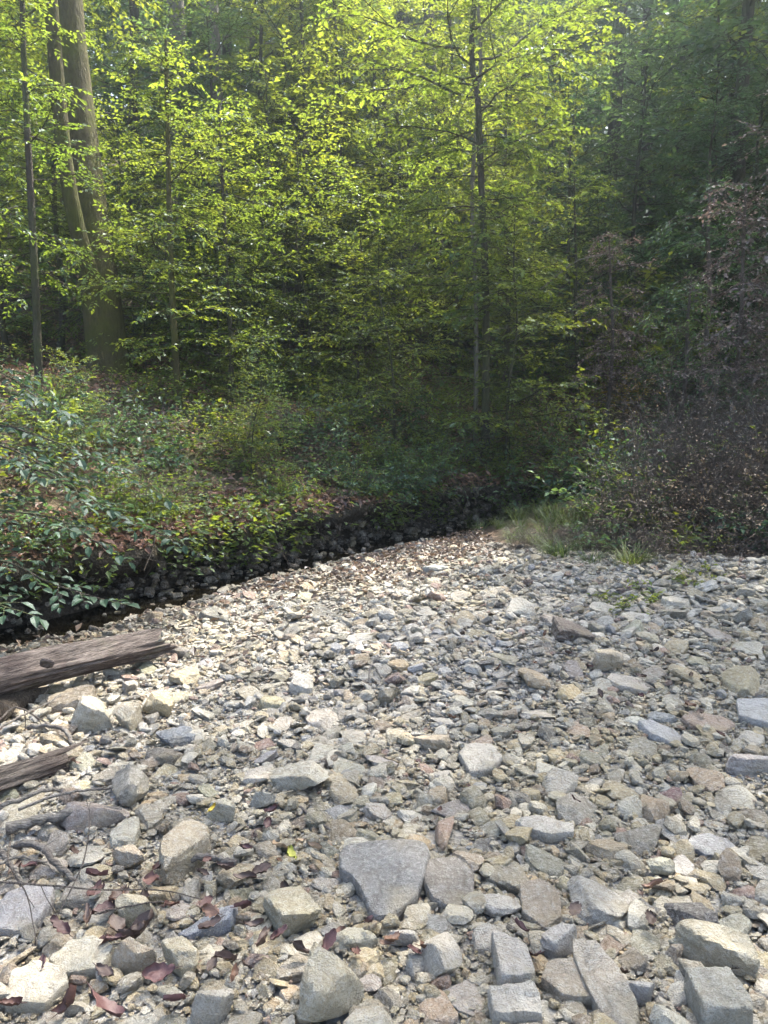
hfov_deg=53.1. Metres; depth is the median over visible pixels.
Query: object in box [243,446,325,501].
shrub
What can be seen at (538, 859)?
stone
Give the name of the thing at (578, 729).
stone
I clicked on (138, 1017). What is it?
stone
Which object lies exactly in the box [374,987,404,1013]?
stone
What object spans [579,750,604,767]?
stone
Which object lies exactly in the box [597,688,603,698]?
fallen leaf
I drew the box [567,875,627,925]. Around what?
stone
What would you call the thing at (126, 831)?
stone
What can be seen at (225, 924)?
stone
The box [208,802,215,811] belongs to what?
fallen leaf
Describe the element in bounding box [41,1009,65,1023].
stone
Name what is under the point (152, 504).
shrub
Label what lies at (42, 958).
fallen leaf
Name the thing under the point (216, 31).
forest tree
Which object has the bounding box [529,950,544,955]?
fallen leaf
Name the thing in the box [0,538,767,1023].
gravel
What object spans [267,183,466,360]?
sapling
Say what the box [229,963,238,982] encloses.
fallen leaf
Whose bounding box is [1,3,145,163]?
hillside tree
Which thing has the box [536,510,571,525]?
grass tuft
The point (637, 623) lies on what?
stone
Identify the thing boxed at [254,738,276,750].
stone
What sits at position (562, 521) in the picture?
grass tuft
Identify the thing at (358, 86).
hillside tree
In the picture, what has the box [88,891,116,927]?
stone
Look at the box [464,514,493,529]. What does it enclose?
grass tuft
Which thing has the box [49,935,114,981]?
stone
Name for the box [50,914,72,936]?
fallen leaf
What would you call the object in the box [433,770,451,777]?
stone
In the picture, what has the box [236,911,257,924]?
stone
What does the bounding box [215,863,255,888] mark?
stone
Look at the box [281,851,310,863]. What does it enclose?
stone
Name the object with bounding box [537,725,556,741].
stone
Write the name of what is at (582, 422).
shrub
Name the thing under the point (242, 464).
seedling
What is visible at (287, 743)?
stone
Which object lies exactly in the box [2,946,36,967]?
stone
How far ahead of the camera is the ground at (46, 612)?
6.78 m
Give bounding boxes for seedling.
[0,512,54,547]
[22,509,56,547]
[38,425,179,497]
[86,509,128,533]
[88,387,193,443]
[104,378,187,418]
[117,412,201,475]
[181,468,236,504]
[189,392,244,431]
[197,439,278,474]
[232,473,308,506]
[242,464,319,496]
[248,491,272,510]
[261,403,345,452]
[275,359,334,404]
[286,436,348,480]
[359,464,427,498]
[362,460,438,495]
[387,432,453,472]
[389,466,430,491]
[530,458,655,523]
[535,432,576,455]
[541,461,561,484]
[559,505,665,552]
[585,493,702,548]
[604,449,713,528]
[640,505,742,549]
[661,524,724,554]
[688,480,767,547]
[725,516,767,551]
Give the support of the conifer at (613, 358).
on the ground at (46, 612)
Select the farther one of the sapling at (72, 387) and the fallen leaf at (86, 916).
the sapling at (72, 387)
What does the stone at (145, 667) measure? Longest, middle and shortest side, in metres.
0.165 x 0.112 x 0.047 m
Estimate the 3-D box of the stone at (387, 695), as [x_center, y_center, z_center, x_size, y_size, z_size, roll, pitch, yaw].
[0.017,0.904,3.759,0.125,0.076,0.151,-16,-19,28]
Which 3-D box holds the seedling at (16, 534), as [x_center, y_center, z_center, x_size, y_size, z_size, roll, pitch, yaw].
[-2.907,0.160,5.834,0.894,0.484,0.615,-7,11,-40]
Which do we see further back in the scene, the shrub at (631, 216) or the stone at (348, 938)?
the shrub at (631, 216)
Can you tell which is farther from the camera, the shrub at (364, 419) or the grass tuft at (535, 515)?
the shrub at (364, 419)
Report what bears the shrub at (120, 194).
on the ground at (46, 612)
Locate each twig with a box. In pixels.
[0,680,63,727]
[0,703,53,732]
[0,837,57,872]
[0,841,36,944]
[0,881,201,918]
[58,798,101,913]
[95,899,184,914]
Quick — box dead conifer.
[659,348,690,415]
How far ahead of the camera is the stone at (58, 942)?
2.11 m
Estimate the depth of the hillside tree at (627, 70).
38.49 m
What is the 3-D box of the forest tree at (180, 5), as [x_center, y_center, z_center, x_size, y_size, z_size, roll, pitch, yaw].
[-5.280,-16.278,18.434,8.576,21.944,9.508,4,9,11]
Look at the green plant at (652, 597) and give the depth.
5.60 m
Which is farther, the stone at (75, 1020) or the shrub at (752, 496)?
the shrub at (752, 496)
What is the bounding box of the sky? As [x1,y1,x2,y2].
[10,0,762,137]
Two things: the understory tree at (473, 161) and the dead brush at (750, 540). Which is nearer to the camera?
the dead brush at (750, 540)
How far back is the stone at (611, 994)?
1.85 m
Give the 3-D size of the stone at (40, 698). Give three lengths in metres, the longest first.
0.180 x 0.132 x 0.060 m
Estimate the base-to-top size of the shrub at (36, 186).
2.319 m
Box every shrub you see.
[0,142,62,231]
[0,145,128,288]
[0,156,40,213]
[0,170,157,304]
[0,190,243,344]
[0,354,120,440]
[0,368,106,477]
[0,395,94,502]
[0,472,109,579]
[1,95,58,185]
[1,142,61,213]
[5,356,109,413]
[16,121,118,195]
[37,391,153,457]
[38,155,155,215]
[39,152,163,216]
[47,112,164,200]
[76,461,198,522]
[80,459,205,529]
[103,462,211,520]
[105,179,190,236]
[124,261,286,356]
[128,194,244,254]
[131,155,245,239]
[142,129,213,182]
[154,187,314,316]
[161,220,320,299]
[177,387,303,462]
[182,235,392,350]
[199,188,356,311]
[205,352,303,401]
[216,192,328,258]
[228,383,364,461]
[230,394,297,440]
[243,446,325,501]
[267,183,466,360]
[269,197,411,234]
[284,362,390,439]
[294,190,443,253]
[304,338,416,402]
[310,390,390,434]
[319,446,383,500]
[320,429,416,504]
[324,454,397,499]
[340,222,428,275]
[344,413,418,466]
[346,385,460,448]
[354,450,416,496]
[355,432,441,476]
[371,456,428,487]
[372,425,467,501]
[378,441,441,491]
[380,432,464,488]
[398,230,603,365]
[399,415,480,457]
[404,420,490,482]
[406,226,619,348]
[410,221,594,348]
[412,254,609,366]
[414,270,674,387]
[414,422,511,467]
[418,224,640,334]
[420,176,487,249]
[429,382,511,439]
[464,194,580,266]
[465,255,629,357]
[466,444,606,515]
[491,407,588,466]
[495,182,592,256]
[495,238,720,395]
[510,336,613,394]
[515,426,656,504]
[529,376,618,430]
[535,392,689,489]
[540,275,647,359]
[543,298,682,381]
[548,421,725,517]
[565,282,701,394]
[566,446,695,529]
[571,245,683,305]
[571,414,634,444]
[572,226,699,331]
[572,260,636,318]
[579,359,665,419]
[582,242,687,350]
[584,258,767,390]
[584,367,665,412]
[591,194,668,249]
[625,426,736,497]
[631,289,767,357]
[632,287,766,362]
[633,269,700,335]
[654,480,764,551]
[682,438,766,514]
[686,411,767,478]
[701,426,767,525]
[737,472,767,527]
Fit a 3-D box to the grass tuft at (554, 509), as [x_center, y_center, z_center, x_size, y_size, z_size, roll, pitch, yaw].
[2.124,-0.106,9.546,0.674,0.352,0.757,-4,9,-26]
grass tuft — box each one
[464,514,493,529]
[482,516,507,524]
[486,516,511,529]
[492,503,529,519]
[497,502,532,520]
[500,527,521,537]
[501,524,532,534]
[507,518,533,531]
[509,513,531,525]
[516,528,550,544]
[517,503,560,519]
[526,512,564,533]
[527,495,582,516]
[529,492,569,520]
[530,535,580,556]
[533,530,592,557]
[535,502,581,526]
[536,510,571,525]
[551,508,586,521]
[553,511,585,527]
[554,511,593,530]
[570,545,608,563]
[587,539,663,564]
[609,537,673,564]
[622,544,662,559]
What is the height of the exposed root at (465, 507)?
0.483 m
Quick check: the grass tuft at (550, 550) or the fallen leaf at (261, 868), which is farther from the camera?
the grass tuft at (550, 550)
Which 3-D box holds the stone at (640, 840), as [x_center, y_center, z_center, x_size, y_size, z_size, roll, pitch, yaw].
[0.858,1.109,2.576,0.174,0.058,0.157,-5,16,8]
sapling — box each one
[0,0,58,299]
[0,0,122,385]
[0,0,143,352]
[0,0,215,352]
[0,0,232,337]
[0,1,51,187]
[0,3,105,288]
[0,101,54,305]
[0,359,209,629]
[13,87,216,366]
[36,345,132,469]
[63,24,281,404]
[72,194,215,383]
[76,85,307,401]
[106,0,317,364]
[109,121,311,395]
[117,0,356,350]
[146,191,317,400]
[152,24,389,399]
[185,0,413,354]
[196,90,405,407]
[199,341,253,411]
[206,0,408,291]
[207,0,423,363]
[208,355,311,488]
[249,0,444,351]
[270,158,451,432]
[281,0,467,349]
[288,225,479,463]
[295,87,481,384]
[357,339,417,421]
[370,0,596,376]
[372,33,594,412]
[394,0,621,340]
[408,178,621,497]
[473,380,541,481]
[477,151,655,405]
[488,60,680,380]
[533,18,724,370]
[611,62,767,411]
[619,0,767,367]
[647,39,767,415]
[681,75,767,409]
[682,29,767,389]
[687,68,767,439]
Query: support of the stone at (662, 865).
on the ground at (46, 612)
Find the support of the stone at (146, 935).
on the ground at (46, 612)
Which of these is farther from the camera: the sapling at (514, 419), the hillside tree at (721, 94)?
the hillside tree at (721, 94)
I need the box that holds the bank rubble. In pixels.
[0,483,620,634]
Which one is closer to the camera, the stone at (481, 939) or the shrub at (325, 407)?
the stone at (481, 939)
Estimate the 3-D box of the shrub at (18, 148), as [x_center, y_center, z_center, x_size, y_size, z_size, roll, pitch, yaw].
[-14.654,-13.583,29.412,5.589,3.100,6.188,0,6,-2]
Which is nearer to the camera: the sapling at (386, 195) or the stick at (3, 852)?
the stick at (3, 852)
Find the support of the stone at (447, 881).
on the ground at (46, 612)
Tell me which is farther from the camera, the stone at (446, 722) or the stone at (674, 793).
the stone at (446, 722)
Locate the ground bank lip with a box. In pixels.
[0,453,757,599]
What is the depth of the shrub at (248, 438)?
9.15 m
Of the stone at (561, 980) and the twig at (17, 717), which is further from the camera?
the twig at (17, 717)
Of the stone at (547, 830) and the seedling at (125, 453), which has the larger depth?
the seedling at (125, 453)
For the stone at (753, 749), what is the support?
on the ground at (46, 612)
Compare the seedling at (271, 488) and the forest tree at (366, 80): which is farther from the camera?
the forest tree at (366, 80)
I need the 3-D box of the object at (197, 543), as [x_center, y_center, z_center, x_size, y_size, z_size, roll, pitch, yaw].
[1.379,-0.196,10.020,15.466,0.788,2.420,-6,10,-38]
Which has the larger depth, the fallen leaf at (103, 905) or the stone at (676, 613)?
the stone at (676, 613)
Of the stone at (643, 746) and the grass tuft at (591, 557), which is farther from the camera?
the grass tuft at (591, 557)
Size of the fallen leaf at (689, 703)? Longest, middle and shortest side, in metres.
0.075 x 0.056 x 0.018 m
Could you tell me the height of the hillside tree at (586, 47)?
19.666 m
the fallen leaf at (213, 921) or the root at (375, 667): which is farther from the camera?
the root at (375, 667)
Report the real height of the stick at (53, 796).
0.030 m
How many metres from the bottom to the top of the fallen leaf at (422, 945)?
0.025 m
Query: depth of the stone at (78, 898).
2.28 m
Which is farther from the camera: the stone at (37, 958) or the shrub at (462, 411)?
the shrub at (462, 411)
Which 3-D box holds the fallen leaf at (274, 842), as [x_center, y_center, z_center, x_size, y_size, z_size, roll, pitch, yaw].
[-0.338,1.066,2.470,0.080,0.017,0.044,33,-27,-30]
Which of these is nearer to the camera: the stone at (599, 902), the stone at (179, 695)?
the stone at (599, 902)
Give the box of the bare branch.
[541,236,627,288]
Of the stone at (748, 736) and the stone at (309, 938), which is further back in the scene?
the stone at (748, 736)
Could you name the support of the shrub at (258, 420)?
on the ground at (46, 612)
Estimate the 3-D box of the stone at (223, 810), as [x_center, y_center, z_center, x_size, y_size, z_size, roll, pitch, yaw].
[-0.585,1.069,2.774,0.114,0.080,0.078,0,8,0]
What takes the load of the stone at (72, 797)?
on the ground at (46, 612)
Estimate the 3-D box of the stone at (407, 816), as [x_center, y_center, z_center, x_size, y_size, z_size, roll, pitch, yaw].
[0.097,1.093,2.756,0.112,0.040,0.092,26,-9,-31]
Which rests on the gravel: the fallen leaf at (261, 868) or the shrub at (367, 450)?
the fallen leaf at (261, 868)
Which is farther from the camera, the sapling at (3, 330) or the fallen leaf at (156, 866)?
the sapling at (3, 330)
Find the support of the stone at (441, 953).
on the ground at (46, 612)
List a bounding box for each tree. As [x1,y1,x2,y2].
[0,0,101,92]
[0,0,160,377]
[0,0,164,200]
[0,0,196,227]
[0,4,119,155]
[0,7,100,183]
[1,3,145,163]
[31,0,268,223]
[84,0,320,235]
[84,1,126,135]
[84,1,146,135]
[89,4,160,143]
[93,0,208,141]
[111,0,209,199]
[113,0,248,161]
[116,0,248,230]
[116,0,323,333]
[142,2,248,138]
[145,0,393,269]
[149,4,280,173]
[160,0,287,297]
[187,11,336,171]
[211,0,409,252]
[232,0,395,213]
[256,2,394,196]
[275,0,502,302]
[281,16,415,211]
[292,0,421,334]
[302,0,634,457]
[310,0,506,361]
[311,0,485,297]
[320,0,461,257]
[332,0,529,249]
[342,3,542,250]
[359,11,471,220]
[393,19,518,222]
[397,0,552,440]
[411,0,657,291]
[413,2,592,212]
[444,34,554,217]
[445,0,638,260]
[453,0,711,295]
[454,0,654,361]
[481,1,636,255]
[481,3,625,220]
[522,0,729,294]
[561,3,669,229]
[566,2,663,216]
[569,0,767,388]
[573,0,721,250]
[581,0,767,367]
[584,0,765,300]
[585,10,655,205]
[587,0,767,214]
[596,0,710,195]
[623,10,766,226]
[630,0,767,231]
[630,0,767,284]
[652,5,767,221]
[676,26,767,142]
[682,24,767,272]
[746,1,767,287]
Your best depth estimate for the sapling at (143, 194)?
12.73 m
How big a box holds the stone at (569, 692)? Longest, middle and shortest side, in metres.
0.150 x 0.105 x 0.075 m
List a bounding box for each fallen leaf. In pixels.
[0,996,26,1006]
[8,859,21,873]
[21,861,38,866]
[38,955,45,970]
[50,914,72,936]
[51,982,76,1018]
[69,844,81,853]
[83,902,90,926]
[85,867,112,875]
[85,879,104,896]
[87,982,124,1017]
[91,897,116,914]
[92,962,113,976]
[98,934,112,945]
[106,933,125,940]
[107,912,125,938]
[110,884,130,902]
[114,907,154,944]
[140,886,148,896]
[141,962,180,982]
[142,871,161,884]
[150,861,160,871]
[160,900,179,906]
[162,993,189,1001]
[195,867,208,875]
[197,915,224,928]
[198,895,215,905]
[202,856,211,861]
[202,903,221,917]
[206,956,217,972]
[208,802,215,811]
[214,949,238,960]
[217,861,237,869]
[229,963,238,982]
[230,899,251,908]
[233,870,261,878]
[237,843,252,848]
[240,918,263,926]
[252,862,270,873]
[255,926,270,946]
[263,803,278,812]
[263,816,271,828]
[266,924,287,942]
[269,839,287,848]
[280,880,289,887]
[286,845,296,859]
[290,940,309,953]
[308,841,323,848]
[322,928,336,949]
[336,926,345,931]
[350,946,360,954]
[364,915,373,922]
[379,940,393,944]
[384,931,402,941]
[407,944,422,953]
[415,940,426,948]
[512,917,529,931]
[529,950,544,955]
[568,901,581,916]
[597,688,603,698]
[620,967,629,973]
[635,673,646,676]
[641,878,666,887]
[645,909,656,926]
[685,701,696,706]
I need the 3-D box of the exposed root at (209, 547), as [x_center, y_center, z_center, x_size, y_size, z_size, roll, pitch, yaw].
[-1.719,0.252,7.306,0.520,0.364,0.203,4,9,27]
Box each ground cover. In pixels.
[0,303,767,532]
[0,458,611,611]
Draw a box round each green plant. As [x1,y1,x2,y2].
[586,578,662,614]
[668,560,726,585]
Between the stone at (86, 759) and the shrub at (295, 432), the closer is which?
the stone at (86, 759)
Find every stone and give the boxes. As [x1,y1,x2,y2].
[0,744,22,760]
[0,788,18,801]
[0,878,33,896]
[0,885,54,939]
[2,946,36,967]
[3,797,42,821]
[5,848,36,865]
[5,960,68,1015]
[11,708,19,717]
[27,643,49,649]
[29,857,68,880]
[29,956,48,962]
[33,792,44,799]
[34,694,52,703]
[39,733,69,747]
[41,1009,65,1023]
[42,931,76,958]
[46,830,69,857]
[47,684,97,713]
[47,1017,89,1023]
[49,675,84,685]
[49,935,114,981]
[55,890,61,901]
[57,801,129,832]
[58,787,82,803]
[59,881,100,909]
[62,919,83,928]
[65,844,111,866]
[67,752,96,771]
[71,695,112,733]
[75,780,92,789]
[88,750,104,757]
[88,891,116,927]
[90,1005,104,1019]
[91,766,121,786]
[92,864,114,882]
[106,708,113,715]
[108,761,136,767]
[110,816,140,849]
[111,762,148,806]
[111,936,156,975]
[112,701,141,730]
[112,844,144,869]
[115,893,157,928]
[122,680,137,693]
[123,1011,157,1023]
[134,662,156,674]
[134,803,162,829]
[135,886,178,903]
[135,927,153,943]
[142,691,173,716]
[144,611,163,621]
[145,747,183,766]
[153,763,179,775]
[156,726,195,747]
[156,1014,186,1023]
[158,985,184,1001]
[159,819,210,885]
[159,930,177,955]
[161,936,198,977]
[164,645,191,657]
[165,900,189,921]
[167,691,193,703]
[169,667,200,685]
[172,792,195,806]
[177,773,190,782]
[178,905,237,939]
[179,818,213,835]
[181,875,200,901]
[190,988,234,1023]
[192,707,215,721]
[195,679,223,692]
[196,659,212,667]
[197,784,219,797]
[198,606,228,621]
[200,979,227,990]
[206,798,236,821]
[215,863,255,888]
[224,1010,263,1023]
[229,887,253,901]
[235,686,263,699]
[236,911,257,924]
[242,764,275,784]
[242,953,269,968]
[249,792,276,808]
[252,862,270,870]
[253,749,278,765]
[253,841,279,859]
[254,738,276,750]
[258,695,284,709]
[260,682,286,692]
[262,886,320,937]
[266,599,277,605]
[270,759,328,791]
[273,716,291,731]
[275,739,299,747]
[275,953,307,982]
[280,984,298,1003]
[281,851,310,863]
[289,673,313,694]
[291,815,305,827]
[294,930,322,955]
[296,592,313,602]
[296,941,364,1023]
[304,708,337,727]
[308,742,333,762]
[310,878,339,891]
[313,604,336,620]
[319,818,356,840]
[319,842,339,859]
[322,727,344,739]
[322,893,334,911]
[325,805,351,819]
[329,775,357,804]
[333,689,353,696]
[333,760,364,774]
[333,927,377,951]
[337,742,354,754]
[339,731,366,747]
[339,839,430,921]
[343,837,367,847]
[345,632,372,644]
[355,828,380,840]
[359,974,381,992]
[363,803,391,820]
[365,755,398,766]
[366,776,384,788]
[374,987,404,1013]
[376,688,399,703]
[384,790,402,805]
[385,728,403,745]
[387,659,408,672]
[388,929,419,945]
[395,780,419,789]
[396,809,421,822]
[401,709,422,720]
[402,1018,418,1023]
[406,685,424,695]
[406,949,423,982]
[414,734,450,751]
[415,672,438,686]
[419,989,457,1023]
[421,931,439,941]
[421,932,461,976]
[422,565,447,573]
[423,857,474,912]
[423,1019,440,1023]
[427,786,446,805]
[430,717,453,726]
[430,799,470,817]
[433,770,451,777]
[435,816,453,850]
[442,979,484,1015]
[448,591,470,601]
[451,695,474,708]
[452,850,483,872]
[455,610,476,621]
[458,743,501,778]
[465,629,489,637]
[471,734,494,743]
[471,924,503,956]
[472,837,492,854]
[479,820,499,835]
[483,893,521,917]
[484,862,528,895]
[487,980,542,1023]
[490,653,518,664]
[491,726,513,738]
[491,930,534,985]
[505,597,536,619]
[505,841,520,860]
[515,815,573,843]
[517,668,550,689]
[518,710,555,718]
[519,879,561,928]
[525,844,566,876]
[535,762,566,773]
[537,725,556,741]
[539,614,563,622]
[540,923,576,959]
[541,957,591,1009]
[541,1000,558,1023]
[542,768,578,799]
[551,616,594,642]
[555,684,580,700]
[555,875,569,892]
[556,792,598,824]
[562,660,584,680]
[564,721,590,738]
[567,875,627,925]
[572,939,639,1023]
[576,925,587,937]
[578,777,588,781]
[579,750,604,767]
[582,839,627,860]
[584,687,600,697]
[589,601,617,611]
[593,649,623,671]
[593,743,609,755]
[600,934,626,957]
[601,780,638,800]
[607,673,649,695]
[613,824,661,856]
[616,876,643,894]
[618,946,652,975]
[619,889,656,914]
[620,612,637,621]
[623,619,644,634]
[623,716,644,725]
[626,980,654,1005]
[627,737,656,756]
[630,929,660,956]
[633,665,667,678]
[637,720,683,747]
[639,795,670,822]
[646,857,674,875]
[647,711,677,723]
[649,1004,689,1023]
[657,609,686,619]
[660,787,682,800]
[661,596,690,609]
[664,902,719,926]
[667,663,700,684]
[668,770,689,781]
[668,919,759,981]
[673,854,694,875]
[681,710,734,733]
[684,966,752,1023]
[686,656,709,667]
[686,767,724,793]
[688,833,734,859]
[691,869,726,890]
[691,889,713,909]
[693,579,718,591]
[693,642,706,648]
[699,627,734,642]
[719,665,759,698]
[719,912,751,934]
[721,785,756,808]
[725,754,767,775]
[729,885,754,899]
[732,641,762,655]
[736,698,767,727]
[738,730,764,745]
[738,809,767,820]
[744,744,762,755]
[745,835,767,861]
[745,861,767,881]
[747,596,767,603]
[756,951,767,968]
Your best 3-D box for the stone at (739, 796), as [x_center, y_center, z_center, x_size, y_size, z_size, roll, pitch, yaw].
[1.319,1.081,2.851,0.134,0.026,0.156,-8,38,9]
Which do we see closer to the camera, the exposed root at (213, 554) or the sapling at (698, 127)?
the exposed root at (213, 554)
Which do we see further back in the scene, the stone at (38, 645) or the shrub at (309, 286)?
the shrub at (309, 286)
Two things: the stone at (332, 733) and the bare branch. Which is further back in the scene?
the bare branch
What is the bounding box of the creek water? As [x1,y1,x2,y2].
[0,518,509,646]
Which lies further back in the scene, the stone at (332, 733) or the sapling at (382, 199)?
the sapling at (382, 199)
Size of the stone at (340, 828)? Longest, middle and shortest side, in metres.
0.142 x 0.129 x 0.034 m
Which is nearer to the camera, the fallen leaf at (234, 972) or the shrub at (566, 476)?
the fallen leaf at (234, 972)
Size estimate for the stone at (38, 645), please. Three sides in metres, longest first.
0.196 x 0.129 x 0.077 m
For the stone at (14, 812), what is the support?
on the ground at (46, 612)
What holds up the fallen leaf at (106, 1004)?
on the gravel
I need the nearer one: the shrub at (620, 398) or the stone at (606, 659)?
the stone at (606, 659)
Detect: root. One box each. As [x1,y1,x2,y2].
[13,839,77,881]
[143,557,198,569]
[144,530,155,569]
[193,518,231,557]
[195,533,220,581]
[225,530,259,550]
[250,542,299,558]
[326,502,343,539]
[367,664,382,682]
[455,488,467,528]
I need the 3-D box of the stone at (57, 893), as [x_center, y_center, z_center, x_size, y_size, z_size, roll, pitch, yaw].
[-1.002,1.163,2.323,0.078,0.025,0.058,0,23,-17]
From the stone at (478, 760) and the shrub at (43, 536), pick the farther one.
the shrub at (43, 536)
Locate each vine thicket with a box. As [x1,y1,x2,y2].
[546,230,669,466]
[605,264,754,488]
[622,160,767,460]
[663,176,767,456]
[719,325,767,450]
[744,312,767,424]
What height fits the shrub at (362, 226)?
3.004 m
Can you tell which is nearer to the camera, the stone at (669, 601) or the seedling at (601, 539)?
the stone at (669, 601)
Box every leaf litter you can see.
[0,314,764,535]
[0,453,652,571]
[0,527,515,677]
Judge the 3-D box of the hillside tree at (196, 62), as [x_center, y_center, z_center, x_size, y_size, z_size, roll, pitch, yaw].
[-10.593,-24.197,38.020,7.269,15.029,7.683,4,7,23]
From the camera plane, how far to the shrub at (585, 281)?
19.71 m
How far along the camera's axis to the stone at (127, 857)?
2.46 m
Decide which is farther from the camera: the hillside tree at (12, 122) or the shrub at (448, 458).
the hillside tree at (12, 122)
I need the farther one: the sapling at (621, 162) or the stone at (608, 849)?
the sapling at (621, 162)
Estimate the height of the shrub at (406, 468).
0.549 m
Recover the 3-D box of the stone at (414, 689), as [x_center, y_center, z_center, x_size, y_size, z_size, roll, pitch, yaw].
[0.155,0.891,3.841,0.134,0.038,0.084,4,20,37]
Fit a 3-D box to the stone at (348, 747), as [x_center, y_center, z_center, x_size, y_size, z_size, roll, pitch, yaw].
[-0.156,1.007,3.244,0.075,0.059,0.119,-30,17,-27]
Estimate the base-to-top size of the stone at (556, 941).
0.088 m
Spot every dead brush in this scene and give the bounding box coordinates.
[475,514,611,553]
[527,502,693,557]
[562,424,698,543]
[562,442,763,549]
[566,374,726,525]
[570,412,746,515]
[592,379,767,491]
[594,508,767,566]
[595,322,767,468]
[598,332,767,532]
[601,350,767,482]
[618,404,767,514]
[625,438,767,546]
[652,361,767,475]
[659,397,767,551]
[661,383,767,504]
[666,510,767,562]
[679,445,767,553]
[689,362,767,444]
[691,407,767,490]
[721,514,767,557]
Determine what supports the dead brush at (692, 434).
on the ground at (46, 612)
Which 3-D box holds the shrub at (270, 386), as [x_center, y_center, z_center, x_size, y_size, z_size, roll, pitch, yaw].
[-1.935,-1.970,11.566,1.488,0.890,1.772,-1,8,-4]
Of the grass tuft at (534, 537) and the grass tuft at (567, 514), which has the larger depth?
the grass tuft at (567, 514)
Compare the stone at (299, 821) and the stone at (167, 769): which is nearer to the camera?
the stone at (299, 821)
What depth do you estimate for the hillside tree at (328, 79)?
37.41 m
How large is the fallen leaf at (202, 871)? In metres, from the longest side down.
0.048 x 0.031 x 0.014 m
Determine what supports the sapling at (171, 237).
on the ground at (46, 612)
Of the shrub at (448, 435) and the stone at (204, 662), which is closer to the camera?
the stone at (204, 662)
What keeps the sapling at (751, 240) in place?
on the ground at (46, 612)
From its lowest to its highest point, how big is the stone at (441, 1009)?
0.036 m
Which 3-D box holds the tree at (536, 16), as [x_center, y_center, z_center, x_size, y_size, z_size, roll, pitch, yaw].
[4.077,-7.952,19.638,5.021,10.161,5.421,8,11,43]
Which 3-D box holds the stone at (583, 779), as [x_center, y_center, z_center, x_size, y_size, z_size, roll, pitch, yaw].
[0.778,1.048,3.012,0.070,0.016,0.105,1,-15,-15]
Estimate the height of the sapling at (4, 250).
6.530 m
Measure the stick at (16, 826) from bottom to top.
0.053 m
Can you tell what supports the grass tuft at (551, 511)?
on the ground at (46, 612)
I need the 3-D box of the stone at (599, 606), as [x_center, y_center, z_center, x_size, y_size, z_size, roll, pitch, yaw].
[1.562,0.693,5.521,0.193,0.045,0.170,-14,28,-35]
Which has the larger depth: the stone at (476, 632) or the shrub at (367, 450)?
the shrub at (367, 450)
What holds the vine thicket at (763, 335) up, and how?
on the ground at (46, 612)
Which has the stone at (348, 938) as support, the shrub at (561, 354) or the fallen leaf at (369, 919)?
the fallen leaf at (369, 919)
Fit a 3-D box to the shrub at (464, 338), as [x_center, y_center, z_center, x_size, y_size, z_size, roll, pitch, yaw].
[2.297,-4.855,18.171,4.005,3.184,5.191,-8,11,-43]
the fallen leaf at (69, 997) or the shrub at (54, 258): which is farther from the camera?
the shrub at (54, 258)
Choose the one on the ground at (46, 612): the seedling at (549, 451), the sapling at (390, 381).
the sapling at (390, 381)
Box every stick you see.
[0,787,59,809]
[0,847,23,886]
[5,806,121,834]
[18,787,110,810]
[26,722,74,744]
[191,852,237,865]
[257,583,300,589]
[298,805,330,830]
[469,686,519,697]
[555,652,592,664]
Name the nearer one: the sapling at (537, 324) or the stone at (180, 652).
the stone at (180, 652)
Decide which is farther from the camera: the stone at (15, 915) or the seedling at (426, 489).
the seedling at (426, 489)
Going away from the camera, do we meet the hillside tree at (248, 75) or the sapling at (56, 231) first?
the sapling at (56, 231)
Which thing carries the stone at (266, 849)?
on the ground at (46, 612)
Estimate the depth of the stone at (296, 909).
2.15 m
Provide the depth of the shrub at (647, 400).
14.93 m
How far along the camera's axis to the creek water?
6.74 m
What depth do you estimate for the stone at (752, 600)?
5.44 m
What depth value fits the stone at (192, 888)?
2.32 m
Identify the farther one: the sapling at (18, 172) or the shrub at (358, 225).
the shrub at (358, 225)
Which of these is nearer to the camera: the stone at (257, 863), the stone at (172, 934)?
the stone at (172, 934)
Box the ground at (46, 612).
[0,106,767,1023]
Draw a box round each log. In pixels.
[0,627,177,695]
[0,686,50,723]
[0,740,89,794]
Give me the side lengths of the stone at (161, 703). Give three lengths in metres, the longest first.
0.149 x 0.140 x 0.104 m
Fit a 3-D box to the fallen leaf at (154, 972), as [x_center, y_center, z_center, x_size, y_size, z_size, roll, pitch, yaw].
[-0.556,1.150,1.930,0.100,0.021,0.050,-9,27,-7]
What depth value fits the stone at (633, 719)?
3.52 m
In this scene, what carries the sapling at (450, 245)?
on the ground at (46, 612)
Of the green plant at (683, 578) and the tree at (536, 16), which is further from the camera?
the tree at (536, 16)
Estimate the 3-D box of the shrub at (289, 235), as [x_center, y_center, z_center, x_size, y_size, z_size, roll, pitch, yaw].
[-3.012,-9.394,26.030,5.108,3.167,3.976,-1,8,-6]
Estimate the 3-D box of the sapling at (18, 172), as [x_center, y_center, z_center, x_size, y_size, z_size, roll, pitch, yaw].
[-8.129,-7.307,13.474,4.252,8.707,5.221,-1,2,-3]
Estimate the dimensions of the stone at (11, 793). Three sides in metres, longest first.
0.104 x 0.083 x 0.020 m
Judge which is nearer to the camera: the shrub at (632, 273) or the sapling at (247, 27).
the sapling at (247, 27)
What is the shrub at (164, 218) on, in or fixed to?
on the ground at (46, 612)
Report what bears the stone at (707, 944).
on the ground at (46, 612)
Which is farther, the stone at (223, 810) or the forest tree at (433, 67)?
the forest tree at (433, 67)
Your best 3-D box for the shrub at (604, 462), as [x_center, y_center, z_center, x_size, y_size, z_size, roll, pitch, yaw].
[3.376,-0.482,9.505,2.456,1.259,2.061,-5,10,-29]
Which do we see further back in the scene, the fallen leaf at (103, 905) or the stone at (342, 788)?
the stone at (342, 788)

